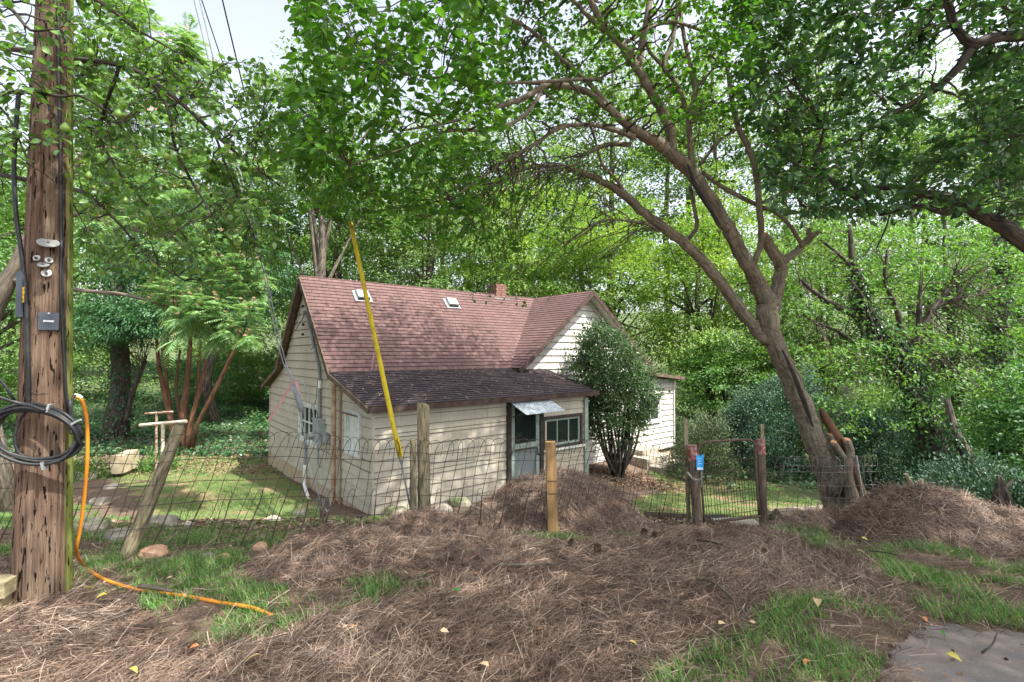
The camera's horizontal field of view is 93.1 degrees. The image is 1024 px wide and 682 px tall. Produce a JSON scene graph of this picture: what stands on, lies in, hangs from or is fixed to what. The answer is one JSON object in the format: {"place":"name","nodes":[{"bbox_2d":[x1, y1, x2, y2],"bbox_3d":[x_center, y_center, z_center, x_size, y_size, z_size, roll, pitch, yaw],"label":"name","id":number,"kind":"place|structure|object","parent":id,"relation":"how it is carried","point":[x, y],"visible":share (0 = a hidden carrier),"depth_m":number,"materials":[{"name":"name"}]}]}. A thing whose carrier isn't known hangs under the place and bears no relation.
{"place":"outdoors","nodes":[
{"label":"outdoors","id":0,"kind":"place"},
{"bbox_2d":[99,453,818,539],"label":"lawn grass","id":1,"kind":"structure","parent":0,"point":[199,516],"depth_m":11.19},
{"bbox_2d":[0,0,1022,312],"label":"sky","id":2,"kind":"structure","parent":0,"point":[253,24],"materials":[{"name":"white"}]},
{"bbox_2d":[0,309,1023,681],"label":"ground","id":3,"kind":"structure","parent":0,"point":[120,497],"depth_m":3.17,"materials":[{"name":"soil"}]},
{"bbox_2d":[0,593,11,612],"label":"timber beam","id":4,"kind":"structure","parent":3,"relation":"on","point":[5,601],"depth_m":3.05,"materials":[{"name":"brown wood"}]},
{"bbox_2d":[0,574,16,598],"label":"timber beam","id":5,"kind":"structure","parent":4,"relation":"on","point":[8,583],"depth_m":3.04,"materials":[{"name":"brown wood"}]},
{"bbox_2d":[0,358,79,424],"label":"undergrowth bush","id":6,"kind":"object","parent":3,"relation":"on","point":[8,377],"visible":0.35,"depth_m":22.08,"materials":[{"name":"green plant"}]},
{"bbox_2d":[10,0,73,605],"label":"utility pole","id":7,"kind":"object","parent":3,"relation":"on","point":[41,559],"visible":0.94,"depth_m":3.21,"materials":[{"name":"wood"},{"name":"black rubber"},{"name":"metal"}]},
{"bbox_2d":[0,378,84,469],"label":"cable coil","id":8,"kind":"object","parent":7,"relation":"hanging from","point":[71,423],"visible":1,"depth_m":3.09,"materials":[{"name":"black rubber"}]},
{"bbox_2d":[68,393,273,615],"bbox_3d":[-2.510,1.068,3.236,2.149,1.424,0.413,-1,-2,25],"label":"orange conduit","id":9,"kind":"object","parent":7,"relation":"attached to","point":[87,452],"visible":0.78,"depth_m":3.38,"materials":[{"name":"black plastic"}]},
{"bbox_2d":[0,112,141,358],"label":"broadleaf tree","id":10,"kind":"object","parent":3,"relation":"on","point":[9,312],"visible":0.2,"depth_m":19.79,"materials":[{"name":"green plant"}]},
{"bbox_2d":[73,472,96,480],"bbox_3d":[-11.631,3.728,13.217,0.578,0.326,0.465,0,-2,0],"label":"rock","id":11,"kind":"object","parent":3,"relation":"on","point":[92,476],"visible":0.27,"depth_m":13.08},
{"bbox_2d":[73,517,111,531],"bbox_3d":[-4.739,2.085,5.430,0.400,0.207,0.292,0,-2,-11],"label":"rock","id":12,"kind":"object","parent":3,"relation":"on","point":[106,522],"visible":0.46,"depth_m":5.38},
{"bbox_2d":[73,444,113,481],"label":"fern clump","id":13,"kind":"object","parent":3,"relation":"on","point":[100,469],"visible":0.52,"depth_m":13.31,"materials":[{"name":"green plant"}]},
{"bbox_2d":[89,497,111,505],"bbox_3d":[-8.684,3.419,10.238,0.427,0.244,0.311,0,-2,13],"label":"rock","id":14,"kind":"object","parent":3,"relation":"on","point":[99,501],"visible":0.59,"depth_m":10.13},
{"bbox_2d":[103,483,118,489],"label":"rock","id":15,"kind":"object","parent":3,"relation":"on","point":[111,484],"visible":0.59,"depth_m":12.02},
{"bbox_2d":[73,124,159,443],"bbox_3d":[-16.130,-2.008,19.549,6.573,13.613,3.976,0,-2,0],"label":"ivy clad tree","id":16,"kind":"object","parent":3,"relation":"on","point":[117,419],"visible":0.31,"depth_m":19.21,"materials":[{"name":"green plant"}]},
{"bbox_2d":[103,527,129,542],"bbox_3d":[-3.975,1.992,4.919,0.361,0.170,0.250,-1,-2,32],"label":"rock","id":17,"kind":"object","parent":3,"relation":"on","point":[114,535],"visible":0.38,"depth_m":4.83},
{"bbox_2d":[110,449,138,474],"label":"rock","id":18,"kind":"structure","parent":3,"relation":"on","point":[129,466],"depth_m":13.68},
{"bbox_2d":[0,0,286,304],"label":"pear tree","id":19,"kind":"object","parent":3,"relation":"on","point":[90,63],"visible":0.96,"depth_m":3.71,"materials":[{"name":"green plant"}]},
{"bbox_2d":[0,0,294,513],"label":"mimosa tree","id":20,"kind":"object","parent":3,"relation":"on","point":[187,311],"visible":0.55,"depth_m":9.27,"materials":[{"name":"green plant"}]},
{"bbox_2d":[138,544,168,558],"bbox_3d":[-3.064,1.817,4.147,0.244,0.126,0.183,-1,-2,20],"label":"rock","id":21,"kind":"object","parent":3,"relation":"on","point":[160,550],"visible":0.59,"depth_m":4.10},
{"bbox_2d":[144,411,172,468],"bbox_3d":[-9.729,2.935,13.320,0.928,2.058,0.072,0,-2,13],"label":"clothes line post","id":22,"kind":"object","parent":3,"relation":"on","point":[156,429],"visible":0.83,"depth_m":13.32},
{"bbox_2d":[132,446,188,473],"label":"fern clump","id":23,"kind":"object","parent":3,"relation":"on","point":[148,467],"visible":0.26,"depth_m":14.30,"materials":[{"name":"green plant"}]},
{"bbox_2d":[139,420,187,453],"bbox_3d":[-8.956,2.940,12.427,1.358,1.872,0.086,0,-2,9],"label":"clothes line post","id":24,"kind":"object","parent":3,"relation":"on","point":[163,424],"visible":0.67,"depth_m":12.41,"materials":[{"name":"metal"}]},
{"bbox_2d":[14,177,313,450],"bbox_3d":[-12.604,-1.129,18.035,10.130,10.476,5.881,0,-2,0],"label":"tree","id":25,"kind":"object","parent":3,"relation":"on","point":[133,320],"visible":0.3,"depth_m":17.57,"materials":[{"name":"green plant"}]},
{"bbox_2d":[149,514,179,525],"bbox_3d":[-4.226,2.204,5.819,0.371,0.216,0.279,0,-2,-14],"label":"rock","id":26,"kind":"object","parent":3,"relation":"on","point":[172,519],"visible":0.4,"depth_m":5.77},
{"bbox_2d":[131,353,258,415],"bbox_3d":[-17.374,2.477,25.882,6.494,3.863,6.900,0,-2,-13],"label":"undergrowth bush","id":27,"kind":"object","parent":3,"relation":"on","point":[171,372],"visible":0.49,"depth_m":25.60,"materials":[{"name":"green plant"}]},
{"bbox_2d":[200,552,216,559],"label":"rock","id":28,"kind":"object","parent":3,"relation":"on","point":[210,553],"visible":0.45,"depth_m":4.01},
{"bbox_2d":[91,124,332,424],"bbox_3d":[-14.655,-3.236,24.022,11.105,15.389,9.338,0,-2,0],"label":"broadleaf tree","id":29,"kind":"object","parent":3,"relation":"on","point":[212,413],"visible":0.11,"depth_m":23.45,"materials":[{"name":"green plant"}]},
{"bbox_2d":[225,343,279,410],"bbox_3d":[-12.285,2.179,27.975,6.423,4.071,6.459,-2,-2,44],"label":"undergrowth bush","id":30,"kind":"object","parent":3,"relation":"on","point":[255,370],"visible":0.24,"depth_m":27.51,"materials":[{"name":"green plant"}]},
{"bbox_2d":[237,388,268,432],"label":"undergrowth bush","id":31,"kind":"object","parent":3,"relation":"on","point":[264,417],"visible":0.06,"depth_m":19.63,"materials":[{"name":"green plant"}]},
{"bbox_2d":[252,541,267,550],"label":"rock","id":32,"kind":"object","parent":3,"relation":"on","point":[257,545],"visible":0.65,"depth_m":4.38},
{"bbox_2d":[193,0,331,524],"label":"guy wire","id":33,"kind":"object","parent":3,"relation":"attached to","point":[296,393],"visible":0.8,"depth_m":5.57,"materials":[{"name":"grey metal"}]},
{"bbox_2d":[265,515,281,520],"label":"rock","id":34,"kind":"object","parent":3,"relation":"on","point":[273,517],"visible":0.28,"depth_m":7.65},
{"bbox_2d":[291,508,308,515],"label":"rock","id":35,"kind":"object","parent":3,"relation":"on","point":[297,512],"visible":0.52,"depth_m":9.00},
{"bbox_2d":[226,30,411,277],"bbox_3d":[-9.113,-4.640,22.829,8.902,18.104,8.885,0,-2,0],"label":"tall tree","id":36,"kind":"object","parent":3,"relation":"on","point":[319,244],"visible":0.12,"depth_m":21.96,"materials":[{"name":"green plant"}]},
{"bbox_2d":[252,133,425,314],"bbox_3d":[-9.809,-3.747,26.766,10.407,16.264,9.673,0,-2,0],"label":"broadleaf tree","id":37,"kind":"object","parent":3,"relation":"on","point":[338,242],"visible":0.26,"depth_m":25.80,"materials":[{"name":"green plant"}]},
{"bbox_2d":[0,401,702,559],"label":"wire fence","id":38,"kind":"object","parent":3,"relation":"on","point":[419,487],"visible":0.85,"depth_m":5.08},
{"bbox_2d":[311,21,409,507],"bbox_3d":[-1.631,-0.930,5.005,0.231,5.946,1.601,-1,-2,40],"label":"guy wire","id":39,"kind":"object","parent":3,"relation":"attached to","point":[377,351],"visible":0.94,"depth_m":5.19,"materials":[{"name":"yellow metal"}]},
{"bbox_2d":[384,505,406,515],"bbox_3d":[-2.189,3.236,9.143,0.429,0.237,0.348,0,-2,0],"label":"rock","id":40,"kind":"object","parent":3,"relation":"on","point":[392,508],"visible":0.48,"depth_m":9.05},
{"bbox_2d":[231,502,566,590],"bbox_3d":[-0.879,1.829,4.318,2.736,0.735,2.098,0,-2,0],"label":"pine straw pile","id":41,"kind":"object","parent":3,"relation":"on","point":[418,538],"visible":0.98,"depth_m":3.85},
{"bbox_2d":[342,161,515,292],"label":"broadleaf tree","id":42,"kind":"object","parent":3,"relation":"on","point":[427,281],"visible":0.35,"depth_m":24.90,"materials":[{"name":"green plant"}]},
{"bbox_2d":[434,504,451,512],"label":"rock","id":43,"kind":"object","parent":3,"relation":"on","point":[445,507],"visible":0.39,"depth_m":9.22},
{"bbox_2d":[448,497,470,507],"bbox_3d":[-1.042,3.332,9.925,0.559,0.273,0.365,-1,-2,23],"label":"rock","id":44,"kind":"object","parent":3,"relation":"on","point":[465,502],"visible":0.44,"depth_m":9.80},
{"bbox_2d":[261,275,684,514],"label":"wooden house","id":45,"kind":"structure","parent":3,"relation":"on","point":[461,364],"depth_m":12.07,"materials":[{"name":"wood"}]},
{"bbox_2d":[201,0,294,303],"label":"service cable","id":46,"kind":"object","parent":45,"relation":"attached to","point":[244,124],"visible":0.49,"depth_m":5.86,"materials":[{"name":"black rubber"}]},
{"bbox_2d":[222,0,299,314],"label":"service cable","id":47,"kind":"object","parent":45,"relation":"attached to","point":[252,125],"visible":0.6,"depth_m":6.00,"materials":[{"name":"black rubber"}]},
{"bbox_2d":[298,401,317,448],"bbox_3d":[-5.055,2.049,12.059,0.075,1.010,1.580,1,-2,-39],"label":"window","id":48,"kind":"structure","parent":45,"relation":"in","point":[306,417],"depth_m":12.22,"materials":[{"name":"paint"}]},
{"bbox_2d":[336,409,361,458],"bbox_3d":[-3.297,1.846,9.738,0.260,0.890,0.893,1,-2,-39],"label":"window","id":49,"kind":"structure","parent":45,"relation":"in","point":[352,421],"depth_m":9.80,"materials":[{"name":"white paint"}]},
{"bbox_2d":[512,405,539,478],"bbox_3d":[0.327,2.574,11.312,0.860,2.260,0.100,1,-2,-39],"label":"door","id":50,"kind":"structure","parent":45,"relation":"in","point":[528,466],"depth_m":11.34,"materials":[{"name":"white wood"}]},
{"bbox_2d":[543,413,584,451],"bbox_3d":[1.290,2.268,12.100,1.420,0.845,0.125,1,-2,-39],"label":"window","id":51,"kind":"structure","parent":45,"relation":"in","point":[579,416],"depth_m":12.21,"materials":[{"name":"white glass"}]},
{"bbox_2d":[641,397,660,423],"bbox_3d":[4.993,2.469,17.477,1.200,1.000,0.075,1,-2,-39],"label":"window","id":52,"kind":"structure","parent":45,"relation":"in","point":[654,420],"depth_m":17.73,"materials":[{"name":"white paint"}]},
{"bbox_2d":[0,501,1021,627],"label":"grass sprigs","id":53,"kind":"object","parent":3,"relation":"on","point":[6,517],"depth_m":4.75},
{"bbox_2d":[0,517,1023,681],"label":"pine straw","id":54,"kind":"object","parent":3,"relation":"on","point":[747,532],"visible":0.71,"depth_m":2.92,"materials":[{"name":"plant"}]},
{"bbox_2d":[134,621,158,626],"bbox_3d":[-2.098,1.628,2.785,0.122,0.012,0.015,0,-2,-17],"label":"stick","id":55,"kind":"object","parent":54,"relation":"on","point":[145,624],"visible":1,"depth_m":2.78,"materials":[{"name":"wood"}]},
{"bbox_2d":[137,583,173,592],"bbox_3d":[-2.343,1.631,3.192,0.332,0.048,0.034,-1,-2,21],"label":"stick","id":56,"kind":"object","parent":54,"relation":"on","point":[149,587],"visible":0.99,"depth_m":3.19,"materials":[{"name":"wood"}]},
{"bbox_2d":[491,562,557,565],"bbox_3d":[0.096,1.705,3.710,0.519,0.021,0.051,0,-2,-1],"label":"stick","id":57,"kind":"object","parent":54,"relation":"on","point":[510,564],"visible":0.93,"depth_m":3.69,"materials":[{"name":"wood"}]},
{"bbox_2d":[547,620,553,654],"bbox_3d":[0.211,1.634,2.680,0.012,0.014,0.330,0,-2,-1],"label":"stick","id":58,"kind":"object","parent":54,"relation":"on","point":[549,635],"visible":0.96,"depth_m":2.69,"materials":[{"name":"wood"}]},
{"bbox_2d":[593,543,601,552],"bbox_3d":[0.729,1.759,4.125,0.076,0.075,0.081,0,-2,0],"label":"pine cone","id":59,"kind":"object","parent":54,"relation":"on","point":[597,546],"visible":1,"depth_m":4.11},
{"bbox_2d":[696,539,722,545],"bbox_3d":[1.856,1.872,4.515,0.080,0.065,0.305,1,-2,-28],"label":"stick","id":60,"kind":"object","parent":54,"relation":"on","point":[708,541],"visible":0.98,"depth_m":4.58,"materials":[{"name":"wood"}]},
{"bbox_2d":[696,578,748,617],"bbox_3d":[1.357,1.623,3.091,0.084,0.043,0.543,0,-2,-11],"label":"stick","id":61,"kind":"object","parent":54,"relation":"on","point":[724,591],"visible":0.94,"depth_m":3.12,"materials":[{"name":"wood"}]},
{"bbox_2d":[870,550,899,555],"bbox_3d":[3.065,1.743,3.986,0.036,0.030,0.203,1,-2,-40],"label":"stick","id":62,"kind":"object","parent":54,"relation":"on","point":[883,552],"visible":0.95,"depth_m":4.00,"materials":[{"name":"wood"}]},
{"bbox_2d":[0,0,1023,446],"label":"distant woodland","id":63,"kind":"object","parent":3,"relation":"on","point":[650,156],"visible":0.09,"depth_m":34.14,"materials":[{"name":"plant"}]},
{"bbox_2d":[0,390,1023,493],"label":"ivy ground cover","id":64,"kind":"object","parent":3,"relation":"on","point":[103,445],"visible":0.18,"depth_m":20.19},
{"bbox_2d":[0,408,1023,681],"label":"leaf litter","id":65,"kind":"object","parent":3,"relation":"on","point":[644,482],"visible":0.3,"depth_m":6.30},
{"bbox_2d":[5,28,1023,418],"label":"distant trunks","id":66,"kind":"object","parent":3,"relation":"on","point":[13,328],"visible":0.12,"depth_m":36.20,"materials":[{"name":"brown plant"}]},
{"bbox_2d":[439,173,614,296],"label":"broadleaf tree","id":67,"kind":"object","parent":3,"relation":"on","point":[514,256],"visible":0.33,"depth_m":24.46,"materials":[{"name":"green plant"}]},
{"bbox_2d":[459,463,655,535],"bbox_3d":[0.486,2.123,6.050,2.753,1.273,2.157,0,-2,0],"label":"pine straw pile","id":68,"kind":"object","parent":3,"relation":"on","point":[588,514],"visible":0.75,"depth_m":5.46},
{"bbox_2d":[258,0,866,508],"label":"leaning tree","id":69,"kind":"object","parent":3,"relation":"on","point":[314,142],"visible":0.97,"depth_m":5.03,"materials":[{"name":"green plant"}]},
{"bbox_2d":[516,164,691,350],"bbox_3d":[4.635,-1.938,24.575,9.062,13.298,8.604,0,-2,0],"label":"vine covered tree","id":70,"kind":"object","parent":3,"relation":"on","point":[611,305],"visible":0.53,"depth_m":23.61,"materials":[{"name":"green plant"}]},
{"bbox_2d":[561,313,671,477],"bbox_3d":[2.906,1.613,13.815,3.114,4.824,3.142,0,-2,0],"label":"camellia bush","id":71,"kind":"object","parent":3,"relation":"on","point":[591,366],"visible":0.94,"depth_m":13.44,"materials":[{"name":"green plant"}]},
{"bbox_2d":[629,445,684,473],"bbox_3d":[4.839,4.021,16.418,1.597,0.680,1.318,1,-2,-41],"label":"concrete step","id":72,"kind":"object","parent":3,"relation":"on","point":[639,459],"visible":0.52,"depth_m":16.11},
{"bbox_2d":[644,511,685,520],"bbox_3d":[2.570,2.954,8.146,0.040,0.332,0.914,1,-2,-32],"label":"plank","id":73,"kind":"object","parent":3,"relation":"on","point":[681,516],"visible":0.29,"depth_m":8.11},
{"bbox_2d":[683,419,690,523],"bbox_3d":[2.261,1.739,6.256,0.083,1.468,0.022,0,-2,0],"label":"stake","id":74,"kind":"object","parent":3,"relation":"on","point":[687,488],"visible":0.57,"depth_m":6.25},
{"bbox_2d":[686,444,702,524],"bbox_3d":[2.321,1.883,6.152,0.202,1.124,0.130,0,-2,0],"label":"gate post","id":75,"kind":"object","parent":3,"relation":"on","point":[695,494],"visible":0.93,"depth_m":6.11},
{"bbox_2d":[696,455,703,469],"bbox_3d":[2.358,1.522,6.077,0.094,0.197,0.010,0,-2,0],"label":"door hanger tag","id":76,"kind":"object","parent":75,"relation":"hanging from","point":[699,462],"depth_m":6.08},
{"bbox_2d":[658,402,749,487],"bbox_3d":[6.006,3.377,15.253,2.670,2.860,2.410,1,-2,-34],"label":"azalea bush","id":77,"kind":"object","parent":3,"relation":"on","point":[712,432],"visible":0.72,"depth_m":15.00,"materials":[{"name":"green plant"}]},
{"bbox_2d":[609,172,842,440],"bbox_3d":[8.779,-1.078,22.029,8.787,11.899,8.166,0,-2,0],"label":"vine covered tree","id":78,"kind":"object","parent":3,"relation":"on","point":[694,312],"visible":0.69,"depth_m":21.26,"materials":[{"name":"green plant"}]},
{"bbox_2d":[663,329,793,415],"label":"tree","id":79,"kind":"object","parent":3,"relation":"on","point":[722,361],"visible":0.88,"depth_m":19.87,"materials":[{"name":"green plant"}]},
{"bbox_2d":[711,517,758,524],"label":"stone slab","id":80,"kind":"structure","parent":3,"relation":"on","point":[752,521],"depth_m":7.31,"materials":[{"name":"stone"}]},
{"bbox_2d":[756,439,767,526],"bbox_3d":[3.226,1.883,6.252,0.139,1.234,0.112,0,-2,0],"label":"gate post","id":81,"kind":"object","parent":3,"relation":"on","point":[761,466],"visible":0.89,"depth_m":6.21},
{"bbox_2d":[697,438,760,523],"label":"wire gate","id":82,"kind":"structure","parent":81,"relation":"attached to","point":[750,516],"depth_m":6.20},
{"bbox_2d":[760,424,764,438],"bbox_3d":[3.283,1.812,6.354,0.053,1.436,0.022,0,-2,0],"label":"stake","id":83,"kind":"object","parent":3,"relation":"on","point":[761,431],"visible":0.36,"depth_m":6.36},
{"bbox_2d":[768,506,796,520],"bbox_3d":[4.660,3.008,8.429,0.739,0.203,0.212,0,-2,-17],"label":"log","id":84,"kind":"object","parent":3,"relation":"on","point":[770,516],"visible":0.13,"depth_m":8.27,"materials":[{"name":"brown plant"}]},
{"bbox_2d":[711,363,871,491],"bbox_3d":[9.112,2.871,16.334,4.837,4.507,4.876,-1,-2,36],"label":"clipped shrub","id":85,"kind":"object","parent":3,"relation":"on","point":[755,405],"visible":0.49,"depth_m":15.62,"materials":[{"name":"green plant"}]},
{"bbox_2d":[725,396,870,467],"bbox_3d":[10.566,3.378,18.117,5.572,3.460,5.148,0,-2,0],"label":"undergrowth bush","id":86,"kind":"object","parent":3,"relation":"on","point":[800,443],"visible":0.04,"depth_m":17.52,"materials":[{"name":"green plant"}]},
{"bbox_2d":[773,505,822,520],"bbox_3d":[4.891,2.930,8.227,0.931,0.230,0.232,0,-2,-14],"label":"log","id":87,"kind":"object","parent":3,"relation":"on","point":[783,513],"visible":0.21,"depth_m":8.15,"materials":[{"name":"brown plant"}]},
{"bbox_2d":[765,502,845,535],"bbox_3d":[3.689,2.123,5.484,1.625,0.593,1.262,0,-2,0],"label":"pine straw pile","id":88,"kind":"object","parent":3,"relation":"on","point":[816,518],"visible":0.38,"depth_m":5.43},
{"bbox_2d":[737,338,876,458],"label":"tree","id":89,"kind":"object","parent":3,"relation":"on","point":[799,367],"visible":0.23,"depth_m":19.34,"materials":[{"name":"green plant"}]},
{"bbox_2d":[693,207,936,471],"bbox_3d":[13.000,-0.047,21.386,9.482,12.793,8.806,0,-2,0],"label":"broadleaf tree","id":90,"kind":"object","parent":3,"relation":"on","point":[793,323],"visible":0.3,"depth_m":20.40,"materials":[{"name":"green plant"}]},
{"bbox_2d":[813,598,821,606],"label":"fallen leaf","id":91,"kind":"object","parent":3,"relation":"on","point":[817,601],"visible":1,"depth_m":3.00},
{"bbox_2d":[768,455,877,523],"bbox_3d":[4.066,1.929,6.234,1.561,0.984,0.396,0,-2,0],"label":"wire fence","id":92,"kind":"object","parent":3,"relation":"on","point":[859,477],"visible":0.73,"depth_m":6.30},
{"bbox_2d":[811,398,920,492],"bbox_3d":[11.572,3.732,15.471,3.674,3.972,3.339,0,-2,0],"label":"clipped shrub","id":93,"kind":"object","parent":3,"relation":"on","point":[890,442],"visible":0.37,"depth_m":14.94,"materials":[{"name":"green plant"}]},
{"bbox_2d":[730,0,1023,252],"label":"oak tree","id":94,"kind":"object","parent":3,"relation":"on","point":[986,63],"visible":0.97,"depth_m":5.66,"materials":[{"name":"green plant"}]},
{"bbox_2d":[760,211,1023,494],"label":"ivy clad tree","id":95,"kind":"object","parent":3,"relation":"on","point":[889,344],"visible":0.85,"depth_m":11.88,"materials":[{"name":"green plant"}]},
{"bbox_2d":[824,186,1023,446],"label":"broadleaf tree","id":96,"kind":"object","parent":3,"relation":"on","point":[908,237],"visible":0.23,"depth_m":19.61,"materials":[{"name":"green plant"}]},
{"bbox_2d":[826,477,1023,555],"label":"pine straw pile","id":97,"kind":"object","parent":3,"relation":"on","point":[919,511],"visible":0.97,"depth_m":4.66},
{"bbox_2d":[861,431,989,495],"bbox_3d":[14.814,4.994,16.786,6.372,3.520,5.937,0,-2,0],"label":"undergrowth bush","id":98,"kind":"object","parent":3,"relation":"on","point":[897,461],"visible":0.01,"depth_m":17.14,"materials":[{"name":"green plant"}]},
{"bbox_2d":[897,437,1023,510],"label":"azalea bush","id":99,"kind":"object","parent":3,"relation":"on","point":[941,472],"visible":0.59,"depth_m":9.15,"materials":[{"name":"green plant"}]},
{"bbox_2d":[939,399,994,503],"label":"ivy clad tree","id":100,"kind":"object","parent":3,"relation":"on","point":[954,430],"visible":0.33,"depth_m":9.73,"materials":[{"name":"green plant"}]},
{"bbox_2d":[938,355,1023,471],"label":"tree","id":101,"kind":"object","parent":3,"relation":"on","point":[1017,410],"visible":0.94,"depth_m":10.68,"materials":[{"name":"green plant"}]},
{"bbox_2d":[938,350,1023,478],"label":"tree","id":102,"kind":"object","parent":3,"relation":"on","point":[967,426],"visible":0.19,"depth_m":12.81,"materials":[{"name":"green plant"}]},
{"bbox_2d":[942,246,1023,393],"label":"broadleaf tree","id":103,"kind":"object","parent":3,"relation":"on","point":[1019,315],"visible":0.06,"depth_m":19.62,"materials":[{"name":"green plant"}]},
{"bbox_2d":[945,149,1023,501],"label":"ivy clad tree","id":104,"kind":"object","parent":3,"relation":"on","point":[999,331],"visible":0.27,"depth_m":13.40,"materials":[{"name":"green plant"}]},
{"bbox_2d":[989,475,1016,510],"bbox_3d":[7.556,2.589,7.428,0.446,1.047,0.424,-1,-2,30],"label":"tree stump","id":105,"kind":"object","parent":3,"relation":"on","point":[1001,492],"visible":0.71,"depth_m":7.38,"materials":[{"name":"wood"}]},
{"bbox_2d":[988,448,1023,509],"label":"undergrowth bush","id":106,"kind":"object","parent":3,"relation":"on","point":[1012,457],"visible":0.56,"depth_m":8.87,"materials":[{"name":"green plant"}]},
{"bbox_2d":[74,521,1023,681],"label":"grass","id":107,"kind":"structure","parent":0,"point":[261,591],"depth_m":3.10,"materials":[{"name":"plant"}]},
{"bbox_2d":[705,514,726,519],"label":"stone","id":108,"kind":"object","parent":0,"point":[706,516],"visible":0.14,"depth_m":7.87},
{"bbox_2d":[879,623,1023,681],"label":"path","id":109,"kind":"structure","parent":0,"point":[991,664],"depth_m":2.53,"materials":[{"name":"concrete"}]},
{"bbox_2d":[947,652,961,661],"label":"fallen leaf","id":110,"kind":"object","parent":109,"relation":"on","point":[954,655],"visible":1,"depth_m":2.46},
{"bbox_2d":[981,632,997,653],"bbox_3d":[2.563,1.612,2.593,0.363,0.030,0.021,1,-2,-36],"label":"stick","id":111,"kind":"object","parent":109,"relation":"on","point":[989,646],"visible":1,"depth_m":2.56,"materials":[{"name":"wood"}]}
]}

